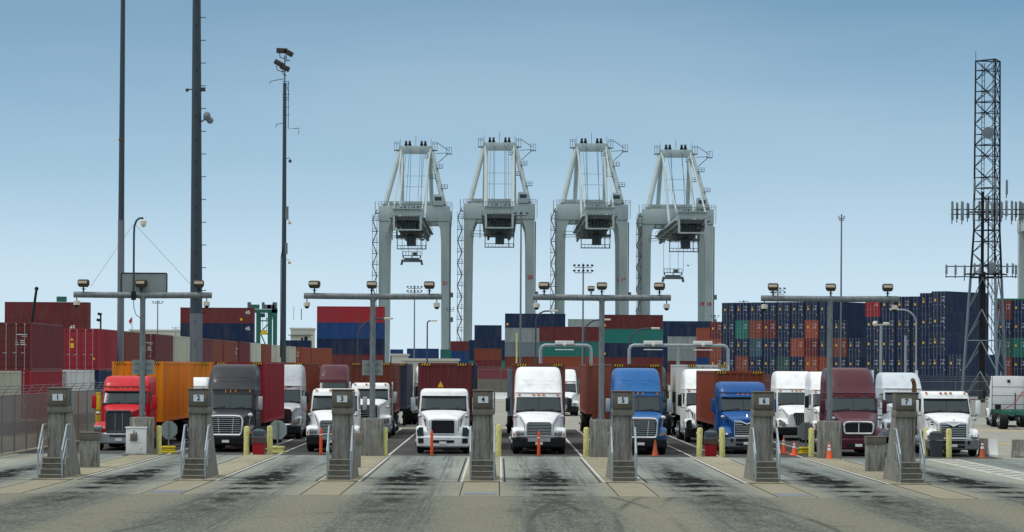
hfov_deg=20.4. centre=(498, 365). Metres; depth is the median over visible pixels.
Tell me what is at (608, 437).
control box
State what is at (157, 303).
floodlight mast
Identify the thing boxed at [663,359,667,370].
shipping container
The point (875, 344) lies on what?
door
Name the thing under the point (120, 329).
mast
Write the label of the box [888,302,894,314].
door
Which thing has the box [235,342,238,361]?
door
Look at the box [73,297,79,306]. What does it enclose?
dome camera
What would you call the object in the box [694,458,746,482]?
kerb line
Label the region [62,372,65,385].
door
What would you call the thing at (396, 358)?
building
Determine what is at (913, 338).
door
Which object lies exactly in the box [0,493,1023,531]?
foreground pavement
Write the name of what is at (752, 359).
door
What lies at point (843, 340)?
door
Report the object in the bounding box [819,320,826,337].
shipping container
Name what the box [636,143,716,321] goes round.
container crane
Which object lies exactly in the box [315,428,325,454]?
delineator post
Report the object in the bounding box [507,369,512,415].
shipping container
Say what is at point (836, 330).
door
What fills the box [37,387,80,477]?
gate kiosk
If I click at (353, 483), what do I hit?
rail groove line
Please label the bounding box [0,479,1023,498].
apron pavement
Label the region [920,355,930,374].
shipping container
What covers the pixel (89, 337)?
door
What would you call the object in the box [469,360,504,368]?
shipping container
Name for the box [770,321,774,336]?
door
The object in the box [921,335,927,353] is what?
door
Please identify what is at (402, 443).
lane line
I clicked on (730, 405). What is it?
truck
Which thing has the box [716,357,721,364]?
door
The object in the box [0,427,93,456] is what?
verge pavement
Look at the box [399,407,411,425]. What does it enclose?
container chassis
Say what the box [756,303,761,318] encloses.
door
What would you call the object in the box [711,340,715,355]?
door
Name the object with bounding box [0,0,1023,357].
sky
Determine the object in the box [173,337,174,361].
door
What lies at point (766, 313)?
door
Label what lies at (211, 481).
rail groove line
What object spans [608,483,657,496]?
island pavement
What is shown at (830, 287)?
floodlight
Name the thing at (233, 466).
island pavement
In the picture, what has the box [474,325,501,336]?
shipping container
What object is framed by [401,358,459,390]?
building
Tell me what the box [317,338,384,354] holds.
shipping container
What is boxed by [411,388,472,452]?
truck
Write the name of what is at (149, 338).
door
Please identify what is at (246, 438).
bollard
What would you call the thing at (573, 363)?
shipping container
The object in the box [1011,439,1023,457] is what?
concrete barrier
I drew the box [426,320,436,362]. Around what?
street lamp
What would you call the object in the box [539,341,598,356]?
shipping container
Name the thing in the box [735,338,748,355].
shipping container
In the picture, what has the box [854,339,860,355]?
door
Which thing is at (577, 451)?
lane line
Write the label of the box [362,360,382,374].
sign board
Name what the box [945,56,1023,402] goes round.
lattice tower
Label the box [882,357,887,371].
door
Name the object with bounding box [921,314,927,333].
door
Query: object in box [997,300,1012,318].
shipping container
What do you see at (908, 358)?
door
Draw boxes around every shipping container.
[0,322,62,370]
[0,371,20,422]
[5,302,90,318]
[5,319,90,335]
[21,370,61,418]
[62,370,93,413]
[64,328,116,369]
[94,370,111,408]
[112,361,193,421]
[124,331,145,360]
[146,334,172,361]
[173,336,189,361]
[180,307,254,322]
[180,323,254,338]
[194,362,213,377]
[202,338,212,361]
[210,339,222,361]
[214,362,283,422]
[217,339,254,342]
[223,340,234,361]
[235,342,249,361]
[250,343,260,361]
[261,344,270,361]
[271,345,280,361]
[284,362,318,413]
[286,340,311,347]
[286,346,295,361]
[296,347,310,362]
[311,348,331,367]
[317,306,384,322]
[317,322,384,338]
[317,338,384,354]
[319,355,384,369]
[349,363,399,412]
[390,349,402,359]
[400,363,412,408]
[407,348,438,357]
[418,363,471,423]
[440,349,450,358]
[451,341,468,350]
[451,351,468,360]
[469,340,504,349]
[469,350,504,360]
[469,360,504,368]
[472,363,477,415]
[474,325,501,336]
[474,337,501,347]
[474,348,501,359]
[474,360,500,368]
[477,369,506,378]
[505,313,564,327]
[505,328,538,341]
[505,342,538,356]
[505,357,538,368]
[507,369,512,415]
[512,363,564,424]
[539,327,598,341]
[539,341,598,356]
[542,356,598,370]
[568,319,598,326]
[580,364,591,413]
[592,364,661,419]
[604,329,662,342]
[604,343,662,356]
[604,357,662,366]
[605,315,662,328]
[663,321,711,333]
[663,333,667,343]
[663,347,667,358]
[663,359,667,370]
[668,324,696,336]
[668,336,695,348]
[668,349,695,360]
[668,361,695,372]
[668,373,670,384]
[670,365,728,414]
[696,328,709,340]
[696,347,709,356]
[696,357,709,364]
[696,370,764,424]
[710,322,721,338]
[710,339,721,356]
[710,357,721,364]
[722,303,735,320]
[722,321,734,337]
[722,338,734,355]
[722,356,734,370]
[735,303,748,320]
[735,320,748,337]
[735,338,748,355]
[735,356,748,370]
[749,302,762,319]
[749,320,762,337]
[749,338,762,355]
[749,356,762,370]
[763,302,776,319]
[763,320,776,337]
[763,338,776,355]
[763,356,776,373]
[765,374,771,390]
[776,356,789,370]
[777,302,790,319]
[777,320,790,337]
[777,338,790,355]
[790,338,804,355]
[790,356,804,370]
[791,302,804,319]
[791,320,804,337]
[804,356,818,371]
[805,302,818,319]
[805,320,818,337]
[805,338,818,356]
[819,302,864,319]
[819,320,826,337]
[819,338,826,356]
[819,357,826,371]
[833,320,864,337]
[833,338,846,356]
[833,357,846,367]
[847,338,864,356]
[847,357,864,367]
[865,302,880,316]
[865,316,880,335]
[865,336,879,355]
[865,356,878,374]
[881,302,895,315]
[881,316,895,335]
[882,336,895,355]
[882,356,895,372]
[896,296,911,315]
[896,316,910,335]
[896,336,910,355]
[896,356,910,372]
[911,296,919,315]
[911,316,919,335]
[911,336,919,355]
[911,356,919,375]
[920,293,931,313]
[920,314,930,333]
[920,334,930,354]
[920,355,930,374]
[920,375,930,389]
[931,291,986,313]
[931,312,986,333]
[931,333,987,354]
[931,354,946,374]
[931,375,946,389]
[947,354,1003,374]
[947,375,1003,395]
[997,298,1023,299]
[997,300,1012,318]
[997,319,1012,337]
[998,338,1011,356]
[1006,357,1011,375]
[1012,319,1023,337]
[1012,338,1023,356]
[1012,357,1023,375]
[1013,300,1023,318]
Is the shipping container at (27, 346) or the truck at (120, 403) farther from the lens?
the shipping container at (27, 346)
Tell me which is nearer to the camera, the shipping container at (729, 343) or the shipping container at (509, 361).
the shipping container at (729, 343)
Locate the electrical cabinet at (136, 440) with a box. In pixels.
[122,427,150,455]
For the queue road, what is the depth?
133.94 m
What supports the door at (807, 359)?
in the shipping container at (811, 364)
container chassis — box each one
[156,418,188,443]
[261,418,283,444]
[394,411,399,430]
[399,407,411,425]
[505,414,512,434]
[579,411,591,432]
[671,413,679,432]
[696,420,713,443]
[991,409,1023,428]
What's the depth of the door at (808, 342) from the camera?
440.15 m
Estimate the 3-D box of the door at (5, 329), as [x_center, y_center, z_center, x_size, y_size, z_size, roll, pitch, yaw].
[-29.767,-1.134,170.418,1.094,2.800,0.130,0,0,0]
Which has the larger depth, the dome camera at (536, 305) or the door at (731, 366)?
the door at (731, 366)
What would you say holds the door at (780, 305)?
in the shipping container at (783, 310)
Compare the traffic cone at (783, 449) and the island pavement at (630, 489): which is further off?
the traffic cone at (783, 449)
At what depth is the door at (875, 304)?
414.95 m
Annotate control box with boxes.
[355,433,361,466]
[607,433,609,452]
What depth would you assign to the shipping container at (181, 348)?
251.22 m
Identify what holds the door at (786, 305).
in the shipping container at (783, 310)
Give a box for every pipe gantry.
[539,341,592,419]
[628,341,728,364]
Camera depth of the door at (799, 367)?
441.07 m
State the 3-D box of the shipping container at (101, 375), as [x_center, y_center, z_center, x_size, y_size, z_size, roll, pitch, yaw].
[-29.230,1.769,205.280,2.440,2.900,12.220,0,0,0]
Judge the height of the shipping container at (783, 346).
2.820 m
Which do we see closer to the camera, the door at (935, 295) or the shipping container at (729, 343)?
the door at (935, 295)
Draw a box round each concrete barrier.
[493,392,506,398]
[978,438,995,455]
[987,438,997,456]
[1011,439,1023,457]
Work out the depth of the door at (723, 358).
449.82 m
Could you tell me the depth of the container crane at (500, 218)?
918.60 m
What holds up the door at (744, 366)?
in the shipping container at (741, 363)
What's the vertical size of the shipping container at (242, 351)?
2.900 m
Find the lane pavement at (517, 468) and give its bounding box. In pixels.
[0,454,1023,484]
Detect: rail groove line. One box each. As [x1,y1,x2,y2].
[2,456,162,492]
[141,457,275,493]
[300,458,389,494]
[457,458,505,495]
[580,459,658,496]
[693,459,818,497]
[808,460,974,497]
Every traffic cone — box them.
[649,440,660,455]
[780,438,788,453]
[791,441,798,455]
[826,442,831,458]
[976,441,987,457]
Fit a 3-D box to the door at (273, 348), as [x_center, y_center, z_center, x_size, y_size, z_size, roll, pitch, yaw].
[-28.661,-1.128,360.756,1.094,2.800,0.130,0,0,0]
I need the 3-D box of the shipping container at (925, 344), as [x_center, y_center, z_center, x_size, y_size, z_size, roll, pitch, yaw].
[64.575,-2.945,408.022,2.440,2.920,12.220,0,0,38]
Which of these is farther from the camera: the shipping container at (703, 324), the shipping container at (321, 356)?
the shipping container at (703, 324)
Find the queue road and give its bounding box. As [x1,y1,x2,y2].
[11,429,1002,458]
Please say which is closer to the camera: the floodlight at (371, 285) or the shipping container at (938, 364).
the floodlight at (371, 285)
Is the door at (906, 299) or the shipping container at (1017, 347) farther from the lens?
the shipping container at (1017, 347)
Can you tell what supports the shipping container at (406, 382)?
on the container chassis at (407, 416)
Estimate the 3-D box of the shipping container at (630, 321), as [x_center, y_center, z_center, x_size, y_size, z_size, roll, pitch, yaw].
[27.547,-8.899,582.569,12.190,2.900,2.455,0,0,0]
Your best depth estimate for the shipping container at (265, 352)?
342.30 m
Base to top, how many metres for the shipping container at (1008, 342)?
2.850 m
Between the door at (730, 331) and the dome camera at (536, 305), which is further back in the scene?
the door at (730, 331)
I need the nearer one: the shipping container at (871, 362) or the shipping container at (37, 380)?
the shipping container at (37, 380)
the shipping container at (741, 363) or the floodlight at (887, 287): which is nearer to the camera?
the floodlight at (887, 287)
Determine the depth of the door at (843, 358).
436.25 m
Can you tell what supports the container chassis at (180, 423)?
on the queue road
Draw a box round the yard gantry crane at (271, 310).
[247,302,277,344]
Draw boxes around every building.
[128,329,179,335]
[288,309,315,347]
[390,354,409,362]
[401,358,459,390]
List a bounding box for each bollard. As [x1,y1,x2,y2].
[156,426,161,453]
[244,426,249,454]
[267,426,272,453]
[383,427,387,455]
[495,424,501,456]
[583,427,588,455]
[696,428,702,456]
[719,428,724,456]
[808,428,813,456]
[923,428,928,455]
[946,429,951,457]
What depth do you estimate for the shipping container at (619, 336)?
581.40 m
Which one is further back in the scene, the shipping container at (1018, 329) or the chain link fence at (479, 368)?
the shipping container at (1018, 329)
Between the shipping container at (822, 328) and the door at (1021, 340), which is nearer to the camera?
the door at (1021, 340)
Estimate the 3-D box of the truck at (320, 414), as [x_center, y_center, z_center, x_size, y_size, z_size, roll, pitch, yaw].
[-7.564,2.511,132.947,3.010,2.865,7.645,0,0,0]
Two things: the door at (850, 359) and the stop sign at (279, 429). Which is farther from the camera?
the door at (850, 359)
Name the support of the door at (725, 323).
in the shipping container at (728, 329)
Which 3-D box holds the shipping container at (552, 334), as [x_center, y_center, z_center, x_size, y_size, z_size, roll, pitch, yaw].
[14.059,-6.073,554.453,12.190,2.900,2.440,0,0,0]
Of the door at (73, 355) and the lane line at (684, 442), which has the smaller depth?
the lane line at (684, 442)
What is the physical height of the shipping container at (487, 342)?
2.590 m
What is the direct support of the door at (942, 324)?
in the shipping container at (947, 322)
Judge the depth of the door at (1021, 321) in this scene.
427.44 m
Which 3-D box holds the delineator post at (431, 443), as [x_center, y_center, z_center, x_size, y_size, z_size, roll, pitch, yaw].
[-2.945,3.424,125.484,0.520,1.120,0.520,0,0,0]
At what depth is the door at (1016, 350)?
428.07 m
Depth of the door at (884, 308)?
413.99 m
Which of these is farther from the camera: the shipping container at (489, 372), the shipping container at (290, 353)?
the shipping container at (489, 372)
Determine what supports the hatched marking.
on the lane pavement at (517, 468)
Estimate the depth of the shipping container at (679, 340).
608.82 m
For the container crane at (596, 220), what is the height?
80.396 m
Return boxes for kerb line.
[72,455,163,479]
[217,455,277,479]
[319,456,388,480]
[461,457,501,481]
[581,457,644,482]
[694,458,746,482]
[804,458,888,483]
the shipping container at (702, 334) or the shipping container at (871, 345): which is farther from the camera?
the shipping container at (702, 334)
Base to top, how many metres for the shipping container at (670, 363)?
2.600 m
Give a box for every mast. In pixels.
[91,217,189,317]
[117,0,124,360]
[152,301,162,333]
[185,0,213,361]
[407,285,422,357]
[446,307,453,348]
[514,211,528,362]
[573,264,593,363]
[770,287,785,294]
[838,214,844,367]
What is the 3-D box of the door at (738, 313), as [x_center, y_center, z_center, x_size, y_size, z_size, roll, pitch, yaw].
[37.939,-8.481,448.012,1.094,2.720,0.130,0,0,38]
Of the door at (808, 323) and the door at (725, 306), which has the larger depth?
the door at (725, 306)
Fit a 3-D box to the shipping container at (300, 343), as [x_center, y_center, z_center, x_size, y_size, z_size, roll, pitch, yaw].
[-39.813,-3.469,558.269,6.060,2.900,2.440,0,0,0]
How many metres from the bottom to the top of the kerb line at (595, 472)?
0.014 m
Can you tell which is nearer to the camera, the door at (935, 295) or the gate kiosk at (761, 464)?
the gate kiosk at (761, 464)
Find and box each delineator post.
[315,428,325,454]
[427,430,436,455]
[537,431,539,455]
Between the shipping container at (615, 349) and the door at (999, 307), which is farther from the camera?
the shipping container at (615, 349)
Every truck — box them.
[92,376,164,449]
[175,377,208,423]
[208,364,266,451]
[265,365,309,438]
[302,388,366,450]
[319,365,348,388]
[348,381,396,437]
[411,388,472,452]
[412,366,417,423]
[506,367,571,453]
[565,369,579,415]
[606,368,671,453]
[662,367,675,434]
[675,369,720,441]
[708,382,775,452]
[771,371,807,439]
[799,372,821,441]
[814,368,886,452]
[871,370,921,442]
[910,378,979,455]
[983,376,1023,426]
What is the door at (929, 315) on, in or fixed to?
in the shipping container at (925, 323)
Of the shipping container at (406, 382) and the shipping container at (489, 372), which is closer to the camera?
the shipping container at (406, 382)
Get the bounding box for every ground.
[4,412,94,433]
[75,385,1023,458]
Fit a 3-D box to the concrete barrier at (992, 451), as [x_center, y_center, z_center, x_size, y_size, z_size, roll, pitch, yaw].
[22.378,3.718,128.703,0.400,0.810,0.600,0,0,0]
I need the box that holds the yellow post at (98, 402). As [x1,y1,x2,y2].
[95,392,100,422]
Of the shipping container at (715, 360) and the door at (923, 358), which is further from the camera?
the shipping container at (715, 360)
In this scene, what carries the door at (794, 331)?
in the shipping container at (797, 328)
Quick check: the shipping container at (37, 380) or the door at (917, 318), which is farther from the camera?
the door at (917, 318)
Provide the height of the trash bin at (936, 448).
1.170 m
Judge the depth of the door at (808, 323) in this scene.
440.04 m
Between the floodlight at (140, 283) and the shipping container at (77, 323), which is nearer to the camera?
the floodlight at (140, 283)
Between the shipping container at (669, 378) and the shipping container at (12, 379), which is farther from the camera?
the shipping container at (669, 378)
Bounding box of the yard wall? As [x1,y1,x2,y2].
[477,379,579,393]
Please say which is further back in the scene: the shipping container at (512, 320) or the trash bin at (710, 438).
the shipping container at (512, 320)
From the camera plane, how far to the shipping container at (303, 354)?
400.62 m
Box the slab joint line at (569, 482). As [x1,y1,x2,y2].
[24,479,986,484]
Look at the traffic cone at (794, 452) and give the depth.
128.23 m
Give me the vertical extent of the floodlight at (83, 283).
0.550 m
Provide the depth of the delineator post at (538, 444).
125.14 m
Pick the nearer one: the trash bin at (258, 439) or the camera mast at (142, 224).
the camera mast at (142, 224)
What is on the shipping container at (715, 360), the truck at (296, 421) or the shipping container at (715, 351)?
the shipping container at (715, 351)
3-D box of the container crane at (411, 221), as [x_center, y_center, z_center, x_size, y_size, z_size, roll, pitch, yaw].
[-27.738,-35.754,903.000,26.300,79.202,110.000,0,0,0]
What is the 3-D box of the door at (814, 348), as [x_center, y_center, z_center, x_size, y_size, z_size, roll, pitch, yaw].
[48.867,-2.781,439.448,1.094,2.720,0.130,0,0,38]
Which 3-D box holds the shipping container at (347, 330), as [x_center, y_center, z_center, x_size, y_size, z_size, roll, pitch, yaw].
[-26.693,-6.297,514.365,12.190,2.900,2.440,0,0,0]
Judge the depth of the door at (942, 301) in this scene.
398.91 m
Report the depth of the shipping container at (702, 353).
558.83 m
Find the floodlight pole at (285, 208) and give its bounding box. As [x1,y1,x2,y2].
[270,48,298,361]
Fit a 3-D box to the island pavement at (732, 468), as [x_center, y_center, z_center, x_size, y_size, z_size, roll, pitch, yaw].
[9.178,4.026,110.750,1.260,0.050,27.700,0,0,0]
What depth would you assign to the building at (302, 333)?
640.00 m
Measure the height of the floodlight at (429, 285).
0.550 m
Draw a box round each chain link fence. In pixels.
[0,382,103,453]
[477,366,579,393]
[765,376,990,416]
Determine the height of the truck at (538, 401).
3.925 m
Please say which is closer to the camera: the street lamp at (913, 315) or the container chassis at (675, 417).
the container chassis at (675, 417)
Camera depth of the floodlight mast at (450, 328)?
699.91 m
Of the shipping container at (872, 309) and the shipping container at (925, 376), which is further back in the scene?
the shipping container at (872, 309)
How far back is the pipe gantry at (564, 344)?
189.90 m
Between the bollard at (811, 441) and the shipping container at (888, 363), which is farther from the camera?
the shipping container at (888, 363)
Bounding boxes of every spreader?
[400,238,422,264]
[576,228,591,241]
[661,235,684,281]
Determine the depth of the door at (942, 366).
398.91 m
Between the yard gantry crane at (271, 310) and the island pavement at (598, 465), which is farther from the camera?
the yard gantry crane at (271, 310)
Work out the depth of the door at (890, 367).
413.28 m
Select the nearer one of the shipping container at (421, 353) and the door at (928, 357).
the door at (928, 357)
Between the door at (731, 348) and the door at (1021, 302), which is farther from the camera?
the door at (731, 348)
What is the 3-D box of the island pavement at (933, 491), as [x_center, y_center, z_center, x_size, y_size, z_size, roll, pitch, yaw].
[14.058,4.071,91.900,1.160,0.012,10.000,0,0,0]
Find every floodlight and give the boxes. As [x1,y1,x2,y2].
[78,279,89,291]
[135,280,146,291]
[194,280,203,291]
[308,281,319,292]
[367,281,376,293]
[424,281,434,293]
[538,282,549,293]
[588,286,594,294]
[597,282,606,294]
[654,282,664,294]
[768,283,778,295]
[826,283,835,295]
[882,284,892,295]
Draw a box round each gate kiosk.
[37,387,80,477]
[180,388,218,478]
[326,389,358,479]
[469,390,496,480]
[606,390,636,480]
[743,391,780,481]
[883,392,924,482]
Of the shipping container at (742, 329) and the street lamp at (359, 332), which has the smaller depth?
the street lamp at (359, 332)
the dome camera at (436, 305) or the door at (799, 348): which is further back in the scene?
the door at (799, 348)
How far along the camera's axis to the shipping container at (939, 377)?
399.22 m
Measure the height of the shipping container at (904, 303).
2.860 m
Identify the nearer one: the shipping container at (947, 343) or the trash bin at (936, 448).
the trash bin at (936, 448)
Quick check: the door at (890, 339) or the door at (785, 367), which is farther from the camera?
the door at (785, 367)
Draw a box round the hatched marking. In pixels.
[928,459,1023,479]
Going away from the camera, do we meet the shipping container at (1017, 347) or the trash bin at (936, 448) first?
the trash bin at (936, 448)
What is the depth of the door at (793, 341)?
441.77 m
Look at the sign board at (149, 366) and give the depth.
123.76 m
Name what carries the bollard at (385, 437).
on the island pavement at (368, 463)
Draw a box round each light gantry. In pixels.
[73,291,211,454]
[304,293,441,455]
[533,294,670,456]
[761,295,898,458]
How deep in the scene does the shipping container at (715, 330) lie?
451.31 m
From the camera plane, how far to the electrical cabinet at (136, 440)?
122.73 m
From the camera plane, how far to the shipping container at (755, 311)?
446.15 m
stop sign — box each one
[161,421,176,452]
[269,420,286,452]
[797,422,813,453]
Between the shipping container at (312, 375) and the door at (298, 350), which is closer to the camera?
the shipping container at (312, 375)
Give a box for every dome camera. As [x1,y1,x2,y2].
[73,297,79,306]
[203,298,209,307]
[304,299,309,308]
[434,300,439,308]
[533,300,539,309]
[663,301,669,310]
[761,301,767,310]
[891,302,897,311]
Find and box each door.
[0,323,10,369]
[11,323,29,369]
[21,372,28,417]
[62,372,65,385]
[66,330,80,368]
[81,329,96,368]
[94,372,96,408]
[146,335,154,359]
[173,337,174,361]
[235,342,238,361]
[271,346,276,361]
[286,347,288,361]
[296,347,300,362]
[711,322,716,338]
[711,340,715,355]
[711,357,715,364]
[716,322,721,338]
[716,340,721,355]
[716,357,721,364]
[722,357,725,364]
[723,303,728,319]
[723,321,728,337]
[723,339,727,354]
[728,321,733,337]
[728,339,733,354]
[729,303,733,319]
[729,357,733,370]
[736,303,741,319]
[736,321,741,337]
[736,339,741,355]
[736,357,741,370]
[742,303,747,319]
[742,321,747,337]
[742,339,747,354]
[742,357,747,370]
[750,303,755,318]
[750,321,755,336]
[750,339,755,354]
[750,357,755,370]
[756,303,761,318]
[756,321,761,336]
[756,339,760,354]
[756,357,760,370]
[763,357,768,373]
[764,303,769,318]
[764,321,769,336]
[764,339,769,355]
[769,339,774,355]
[769,357,774,372]
[770,303,775,318]
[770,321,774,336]
[777,321,783,337]
[777,339,782,355]
[777,357,782,370]
[778,303,783,319]
[783,339,788,355]
[783,357,788,370]
[784,303,788,319]
[784,321,788,336]
[791,321,797,337]
[791,339,796,355]
[791,357,796,370]
[792,303,797,319]
[797,339,802,355]
[797,357,802,370]
[798,303,803,319]
[798,321,802,336]
[805,339,811,355]
[805,357,811,371]
[806,303,811,319]
[806,321,811,336]
[811,357,816,371]
[812,302,817,318]
[812,321,817,337]
[812,339,816,354]
[819,357,825,371]
[820,302,825,318]
[820,321,825,336]
[820,339,825,355]
[834,320,839,337]
[834,339,839,355]
[834,357,839,367]
[842,320,845,337]
[842,339,845,355]
[842,357,845,367]
[848,339,854,355]
[848,357,853,367]
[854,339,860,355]
[854,357,859,367]
[866,302,872,314]
[866,317,872,335]
[866,337,872,354]
[866,356,872,370]
[873,302,878,315]
[873,317,878,335]
[873,337,878,354]
[873,356,878,373]
[882,302,887,314]
[882,317,887,334]
[882,337,887,354]
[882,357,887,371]
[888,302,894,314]
[888,317,894,335]
[888,336,893,354]
[888,356,893,372]
[897,297,903,315]
[897,317,903,335]
[897,336,902,354]
[897,356,902,372]
[903,317,909,334]
[903,337,909,354]
[903,357,909,372]
[904,297,909,314]
[912,297,918,314]
[912,317,918,335]
[912,337,918,354]
[912,356,918,373]
[920,355,926,374]
[921,293,927,312]
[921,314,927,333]
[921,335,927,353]
[927,335,930,353]
[927,356,930,373]
[928,293,931,311]
[928,314,930,333]
[932,292,938,310]
[932,313,938,331]
[932,334,938,353]
[932,355,938,374]
[939,292,945,310]
[939,313,945,332]
[939,334,945,353]
[939,355,945,374]
[948,355,954,374]
[955,355,961,373]
[998,301,1004,318]
[998,320,1001,337]
[998,339,1002,354]
[1005,301,1010,318]
[1005,319,1010,337]
[1005,339,1010,355]
[1006,358,1010,374]
[1013,301,1019,317]
[1013,320,1019,336]
[1013,339,1019,356]
[1013,358,1019,374]
[1020,301,1023,318]
[1020,320,1023,337]
[1020,338,1023,356]
[1020,357,1023,375]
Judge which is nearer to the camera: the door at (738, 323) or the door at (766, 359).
the door at (766, 359)
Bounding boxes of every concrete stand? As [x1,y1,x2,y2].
[78,432,100,466]
[864,436,885,470]
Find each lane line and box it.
[251,438,305,454]
[388,428,415,454]
[566,429,589,455]
[667,435,719,456]
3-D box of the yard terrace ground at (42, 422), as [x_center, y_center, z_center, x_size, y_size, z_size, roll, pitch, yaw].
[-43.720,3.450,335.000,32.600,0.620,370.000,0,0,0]
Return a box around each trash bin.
[251,429,266,454]
[703,430,717,455]
[928,431,943,456]
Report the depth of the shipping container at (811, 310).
439.75 m
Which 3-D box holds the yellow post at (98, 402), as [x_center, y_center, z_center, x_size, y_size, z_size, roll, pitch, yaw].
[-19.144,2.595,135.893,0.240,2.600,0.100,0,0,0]
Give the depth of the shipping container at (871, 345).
415.30 m
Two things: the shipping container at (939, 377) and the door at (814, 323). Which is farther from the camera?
the door at (814, 323)
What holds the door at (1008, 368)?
in the shipping container at (1009, 365)
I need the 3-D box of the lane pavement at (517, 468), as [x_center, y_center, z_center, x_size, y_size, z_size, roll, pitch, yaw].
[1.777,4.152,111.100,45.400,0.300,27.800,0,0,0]
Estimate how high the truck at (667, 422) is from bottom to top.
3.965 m
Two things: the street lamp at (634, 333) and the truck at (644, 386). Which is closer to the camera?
the truck at (644, 386)
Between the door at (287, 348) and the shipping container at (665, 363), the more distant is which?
the shipping container at (665, 363)
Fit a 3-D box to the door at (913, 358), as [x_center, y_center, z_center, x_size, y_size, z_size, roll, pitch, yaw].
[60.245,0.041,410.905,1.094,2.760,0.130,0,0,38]
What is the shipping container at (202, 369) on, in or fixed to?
on the container chassis
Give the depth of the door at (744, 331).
447.41 m
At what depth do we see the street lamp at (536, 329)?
259.94 m
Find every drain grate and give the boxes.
[146,490,185,492]
[463,492,496,494]
[774,493,812,496]
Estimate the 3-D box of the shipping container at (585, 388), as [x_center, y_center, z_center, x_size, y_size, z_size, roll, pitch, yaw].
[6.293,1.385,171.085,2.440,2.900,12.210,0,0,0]
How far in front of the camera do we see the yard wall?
403.00 m
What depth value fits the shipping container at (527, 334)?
574.07 m
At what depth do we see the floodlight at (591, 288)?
123.46 m
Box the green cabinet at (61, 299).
[57,296,66,301]
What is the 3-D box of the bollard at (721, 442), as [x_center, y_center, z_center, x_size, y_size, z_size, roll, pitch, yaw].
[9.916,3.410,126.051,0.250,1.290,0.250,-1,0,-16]
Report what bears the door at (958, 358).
in the shipping container at (954, 364)
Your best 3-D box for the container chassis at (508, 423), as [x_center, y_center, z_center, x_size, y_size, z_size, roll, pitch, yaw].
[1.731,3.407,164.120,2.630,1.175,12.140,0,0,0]
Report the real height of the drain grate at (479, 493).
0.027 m
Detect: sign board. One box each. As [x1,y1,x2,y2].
[121,272,167,291]
[132,360,153,374]
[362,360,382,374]
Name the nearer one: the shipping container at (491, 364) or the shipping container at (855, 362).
the shipping container at (855, 362)
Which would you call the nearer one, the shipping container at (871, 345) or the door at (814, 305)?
the shipping container at (871, 345)
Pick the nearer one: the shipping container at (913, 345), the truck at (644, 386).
the truck at (644, 386)
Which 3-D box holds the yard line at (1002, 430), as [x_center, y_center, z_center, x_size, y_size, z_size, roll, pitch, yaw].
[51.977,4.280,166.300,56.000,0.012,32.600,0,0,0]
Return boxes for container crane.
[372,139,452,362]
[456,132,537,340]
[550,133,630,314]
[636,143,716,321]
[1017,219,1023,298]
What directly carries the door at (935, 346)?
in the shipping container at (947, 343)
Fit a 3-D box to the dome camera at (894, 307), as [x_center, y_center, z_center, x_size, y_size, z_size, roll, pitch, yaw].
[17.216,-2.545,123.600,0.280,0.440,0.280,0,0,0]
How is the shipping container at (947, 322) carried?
on the shipping container at (947, 343)
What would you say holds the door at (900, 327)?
in the shipping container at (903, 325)
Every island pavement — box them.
[0,480,66,492]
[34,454,165,479]
[142,481,210,493]
[177,454,276,480]
[301,481,353,494]
[320,455,387,481]
[461,482,497,495]
[463,456,499,481]
[582,456,642,482]
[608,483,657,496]
[694,457,785,483]
[752,484,816,497]
[805,457,928,484]
[897,485,976,498]
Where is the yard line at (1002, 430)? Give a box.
[981,430,1023,443]
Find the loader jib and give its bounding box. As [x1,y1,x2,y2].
[30,287,38,322]
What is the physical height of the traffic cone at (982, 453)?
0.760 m
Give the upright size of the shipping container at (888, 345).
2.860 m
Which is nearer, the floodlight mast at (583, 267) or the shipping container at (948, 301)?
the shipping container at (948, 301)
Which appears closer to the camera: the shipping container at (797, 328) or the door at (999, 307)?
the door at (999, 307)
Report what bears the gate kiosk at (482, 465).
on the island pavement at (497, 463)
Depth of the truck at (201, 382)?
155.66 m
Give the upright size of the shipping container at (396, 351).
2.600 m
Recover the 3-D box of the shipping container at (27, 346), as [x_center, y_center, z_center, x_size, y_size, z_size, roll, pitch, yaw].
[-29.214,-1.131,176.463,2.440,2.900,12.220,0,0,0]
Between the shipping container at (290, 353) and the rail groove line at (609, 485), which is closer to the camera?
the rail groove line at (609, 485)
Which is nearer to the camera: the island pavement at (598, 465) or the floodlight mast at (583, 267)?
the island pavement at (598, 465)
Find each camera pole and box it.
[96,312,101,328]
[516,333,517,362]
[872,321,888,372]
[904,336,906,372]
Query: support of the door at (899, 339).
in the shipping container at (899, 345)
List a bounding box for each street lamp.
[357,317,392,362]
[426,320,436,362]
[535,310,557,362]
[583,319,610,363]
[628,327,659,346]
[890,308,916,369]
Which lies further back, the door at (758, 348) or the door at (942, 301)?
the door at (758, 348)
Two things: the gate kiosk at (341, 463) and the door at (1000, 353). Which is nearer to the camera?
the gate kiosk at (341, 463)

